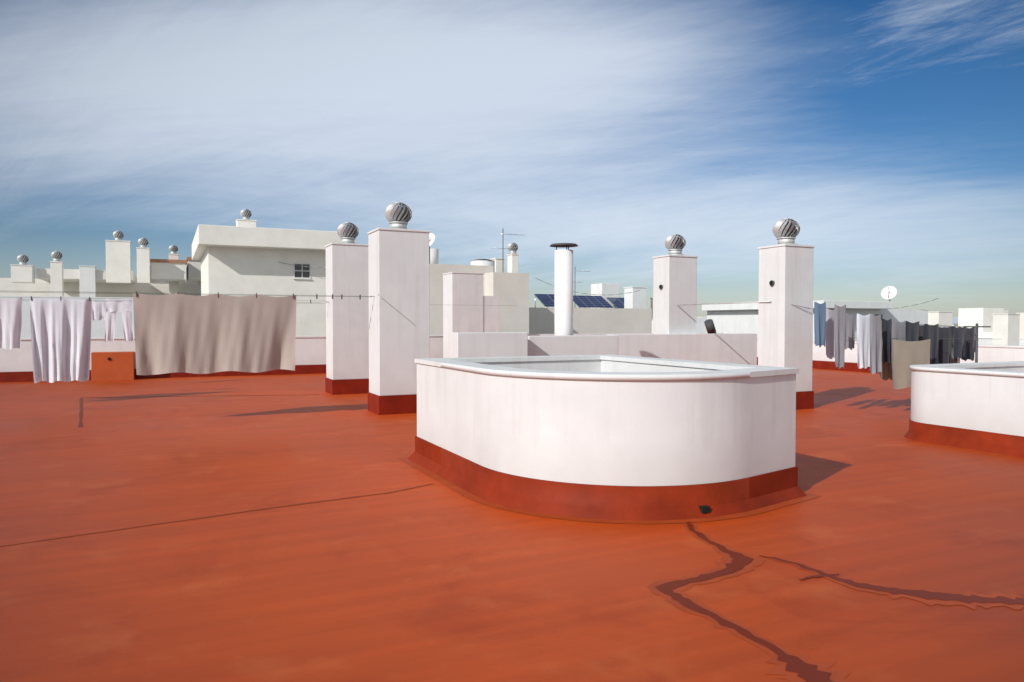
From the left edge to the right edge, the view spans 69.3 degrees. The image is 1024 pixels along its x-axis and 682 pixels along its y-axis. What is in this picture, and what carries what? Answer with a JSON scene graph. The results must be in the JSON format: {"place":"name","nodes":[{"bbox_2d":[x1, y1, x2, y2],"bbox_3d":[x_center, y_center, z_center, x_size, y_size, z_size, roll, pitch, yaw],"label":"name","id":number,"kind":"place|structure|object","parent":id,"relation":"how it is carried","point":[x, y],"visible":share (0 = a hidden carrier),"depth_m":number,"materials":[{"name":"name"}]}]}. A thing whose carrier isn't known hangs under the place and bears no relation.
{"place":"outdoors","nodes":[
{"label":"outdoors","id":0,"kind":"place"},
{"bbox_2d":[429,233,528,334],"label":"beige building","id":1,"kind":"structure","parent":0,"point":[512,289],"depth_m":30.54,"materials":[{"name":"beige paint"}]},
{"bbox_2d":[0,364,1023,681],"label":"rooftop floor","id":2,"kind":"structure","parent":0,"point":[434,580],"depth_m":4.78,"materials":[{"name":"red paint"}]},
{"bbox_2d":[91,351,134,380],"bbox_3d":[-10.476,0.670,19.482,0.977,0.760,0.467,-1,2,-25],"label":"box","id":3,"kind":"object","parent":2,"relation":"on","point":[109,366],"depth_m":19.29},
{"bbox_2d":[0,395,432,545],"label":"membrane seams","id":4,"kind":"object","parent":2,"relation":"on","point":[81,414],"visible":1,"depth_m":6.19,"materials":[{"name":"brown"}]},
{"bbox_2d":[325,222,368,394],"bbox_3d":[-3.539,-0.704,15.914,0.914,3.687,0.740,-1,2,-25],"label":"vent stack","id":5,"kind":"object","parent":2,"relation":"on","point":[347,344],"visible":0.91,"depth_m":15.62,"materials":[{"name":"paint"}]},
{"bbox_2d":[367,202,430,414],"bbox_3d":[-1.941,-0.559,12.535,0.954,3.567,0.740,-1,2,-25],"label":"vent stack","id":6,"kind":"object","parent":2,"relation":"on","point":[399,305],"visible":0.97,"depth_m":12.24,"materials":[{"name":"paint"}]},
{"bbox_2d":[0,291,511,382],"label":"clothesline with laundry","id":7,"kind":"object","parent":6,"relation":"attached to","point":[205,334],"visible":1,"depth_m":11.54,"materials":[{"name":"fabric"}]},
{"bbox_2d":[310,294,378,303],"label":"clothespins","id":8,"kind":"object","parent":7,"relation":"on","point":[341,297],"visible":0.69,"depth_m":12.07,"materials":[{"name":"wood"}]},
{"bbox_2d":[442,272,499,357],"bbox_3d":[-1.230,-0.541,22.591,1.590,3.025,0.840,-1,2,-25],"label":"vent stack","id":9,"kind":"object","parent":2,"relation":"on","point":[468,306],"visible":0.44,"depth_m":22.18,"materials":[{"name":"white paint"}]},
{"bbox_2d":[0,333,1023,381],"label":"roof parapet walls","id":10,"kind":"structure","parent":2,"relation":"on","point":[16,364],"depth_m":20.43,"materials":[{"name":"white paint"}]},
{"bbox_2d":[550,243,577,334],"bbox_3d":[0.858,-0.185,12.299,0.480,2.831,0.480,-1,2,-25],"label":"flue pipe","id":11,"kind":"object","parent":2,"relation":"on","point":[563,291],"visible":0.58,"depth_m":12.15,"materials":[{"name":"metal"}]},
{"bbox_2d":[451,332,756,364],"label":"parapet wall","id":12,"kind":"structure","parent":2,"relation":"on","point":[737,348],"depth_m":12.08,"materials":[{"name":"white paint"}]},
{"bbox_2d":[704,319,715,333],"bbox_3d":[5.066,0.246,18.946,0.220,1.614,0.392,1,2,41],"label":"dark cowl","id":13,"kind":"object","parent":12,"relation":"on","point":[709,326],"visible":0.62,"depth_m":18.85,"materials":[{"name":"grey metal"}]},
{"bbox_2d":[399,354,819,523],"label":"light well wall","id":14,"kind":"structure","parent":2,"relation":"on","point":[606,438],"depth_m":5.92,"materials":[{"name":"white paint"}]},
{"bbox_2d":[652,234,697,333],"bbox_3d":[3.439,-0.558,15.690,0.777,3.407,0.590,-1,2,-25],"label":"vent stack","id":15,"kind":"object","parent":2,"relation":"on","point":[674,276],"visible":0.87,"depth_m":15.47,"materials":[{"name":"paint"}]},
{"bbox_2d":[758,218,814,409],"bbox_3d":[4.805,-0.472,13.046,0.717,3.367,0.660,-1,2,-25],"label":"vent stack","id":16,"kind":"object","parent":2,"relation":"on","point":[785,331],"visible":0.93,"depth_m":12.82,"materials":[{"name":"paint"}]},
{"bbox_2d":[677,301,990,388],"bbox_3d":[5.795,0.246,13.222,5.699,1.902,2.979,0,1,15],"label":"clothes line","id":17,"kind":"object","parent":2,"relation":"on","point":[890,349],"visible":0.95,"depth_m":12.41,"materials":[{"name":"fabric"}]},
{"bbox_2d":[647,522,1023,681],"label":"wet runoff stain","id":18,"kind":"object","parent":2,"relation":"on","point":[791,667],"visible":1,"depth_m":4.06,"materials":[{"name":"brown liquid"}]},
{"bbox_2d":[904,361,1023,457],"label":"light well wall","id":19,"kind":"structure","parent":2,"relation":"on","point":[977,406],"depth_m":8.91,"materials":[{"name":"white paint"}]},
{"bbox_2d":[0,0,1023,316],"label":"sky","id":20,"kind":"structure","parent":0,"point":[891,132],"materials":[{"name":"blue"}]},
{"bbox_2d":[952,317,957,323],"bbox_3d":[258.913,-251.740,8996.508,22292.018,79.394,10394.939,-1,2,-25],"label":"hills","id":21,"kind":"structure","parent":0,"point":[955,320],"depth_m":8996.59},
{"label":"terrain","id":22,"kind":"structure","parent":0,"visible":0},
{"bbox_2d":[0,231,200,337],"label":"long building","id":23,"kind":"structure","parent":22,"relation":"on","point":[117,275],"depth_m":46.55,"materials":[{"name":"paint"}]},
{"bbox_2d":[192,209,355,335],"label":"building","id":24,"kind":"structure","parent":22,"relation":"on","point":[245,255],"depth_m":39.08,"materials":[{"name":"paint"}]},
{"bbox_2d":[50,242,1019,345],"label":"roof clutter","id":25,"kind":"object","parent":22,"relation":"on","point":[1006,327],"visible":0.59,"depth_m":45.32,"materials":[{"name":"metal"}]},
{"bbox_2d":[529,271,651,333],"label":"building","id":26,"kind":"structure","parent":22,"relation":"on","point":[604,310],"depth_m":35.74,"materials":[{"name":"white paint"}]},
{"bbox_2d":[702,286,927,340],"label":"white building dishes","id":27,"kind":"object","parent":22,"relation":"on","point":[735,318],"visible":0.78,"depth_m":39.61,"materials":[{"name":"white paint"}]},
{"bbox_2d":[697,308,1023,345],"bbox_3d":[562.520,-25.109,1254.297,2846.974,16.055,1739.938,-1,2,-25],"label":"distant town","id":28,"kind":"object","parent":22,"relation":"on","point":[974,316],"visible":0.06,"depth_m":64.13}
]}

